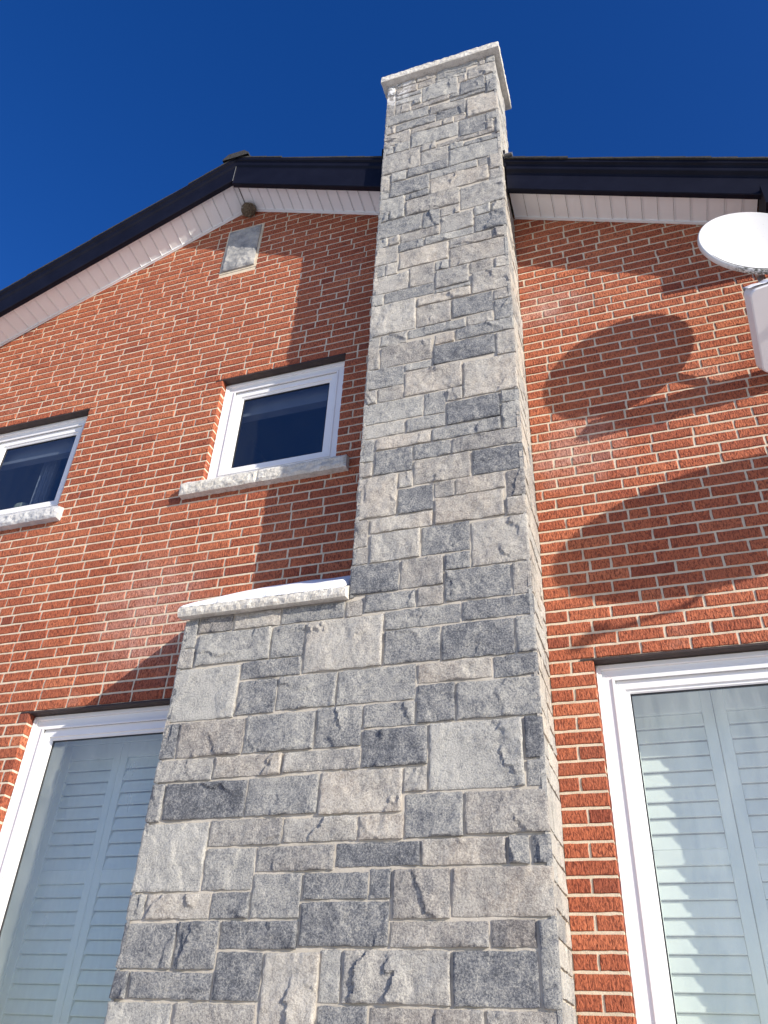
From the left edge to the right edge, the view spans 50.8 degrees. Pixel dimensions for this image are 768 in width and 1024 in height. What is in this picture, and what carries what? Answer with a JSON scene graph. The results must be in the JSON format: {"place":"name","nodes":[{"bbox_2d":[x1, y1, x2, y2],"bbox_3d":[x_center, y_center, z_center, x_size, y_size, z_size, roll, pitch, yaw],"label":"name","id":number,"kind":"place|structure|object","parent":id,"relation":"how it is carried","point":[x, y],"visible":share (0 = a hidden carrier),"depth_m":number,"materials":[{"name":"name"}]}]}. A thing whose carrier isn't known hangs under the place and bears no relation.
{"place":"outdoors","nodes":[
{"label":"outdoors","id":0,"kind":"place"},
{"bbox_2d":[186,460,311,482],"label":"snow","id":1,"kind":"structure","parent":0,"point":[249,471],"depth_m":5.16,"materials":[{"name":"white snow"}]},
{"bbox_2d":[180,576,349,607],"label":"snow","id":2,"kind":"structure","parent":0,"point":[303,586],"depth_m":4.13,"materials":[{"name":"white snow"}]},
{"bbox_2d":[0,0,767,289],"label":"sky","id":3,"kind":"structure","parent":0,"point":[109,109],"materials":[{"name":"blue"}]},
{"label":"ground","id":4,"kind":"structure","parent":0,"visible":0},
{"bbox_2d":[0,41,767,1023],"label":"brick house","id":5,"kind":"structure","parent":4,"relation":"on","point":[480,737],"depth_m":4.27,"materials":[{"name":"red brick"}]},
{"bbox_2d":[0,408,89,530],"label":"window","id":6,"kind":"structure","parent":5,"relation":"in","point":[36,462],"depth_m":6.36,"materials":[{"name":"white plastic"}]},
{"bbox_2d":[0,698,169,1023],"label":"window","id":7,"kind":"structure","parent":5,"relation":"in","point":[72,829],"depth_m":4.46,"materials":[{"name":"white plastic"}]},
{"bbox_2d":[241,202,255,216],"bbox_3d":[-1.175,-2.623,7.010,0.135,0.136,0.114,-9,-37,16],"label":"bird nest","id":8,"kind":"object","parent":5,"relation":"in","point":[248,209],"visible":1,"depth_m":6.97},
{"bbox_2d":[178,353,348,499],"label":"window","id":9,"kind":"structure","parent":5,"relation":"in","point":[277,421],"depth_m":5.73,"materials":[{"name":"white plastic"}]},
{"bbox_2d":[580,642,767,1023],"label":"window","id":10,"kind":"structure","parent":5,"relation":"in","point":[685,739],"depth_m":3.55,"materials":[{"name":"white plastic"}]},
{"bbox_2d":[697,212,767,281],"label":"satellite dish","id":11,"kind":"object","parent":5,"relation":"attached to","point":[741,237],"visible":0.96,"depth_m":4.50,"materials":[{"name":"metal"}]},
{"bbox_2d":[713,254,767,267],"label":"snow","id":12,"kind":"structure","parent":11,"relation":"on","point":[758,265],"depth_m":4.24,"materials":[{"name":"white snow"}]},
{"bbox_2d":[744,282,767,371],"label":"flat panel","id":13,"kind":"object","parent":5,"relation":"attached to","point":[756,299],"visible":0.99,"depth_m":4.19,"materials":[{"name":"plastic"}]},
{"bbox_2d":[743,279,767,290],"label":"snow","id":14,"kind":"structure","parent":13,"relation":"on","point":[758,283],"depth_m":4.18,"materials":[{"name":"white snow"}]}
]}

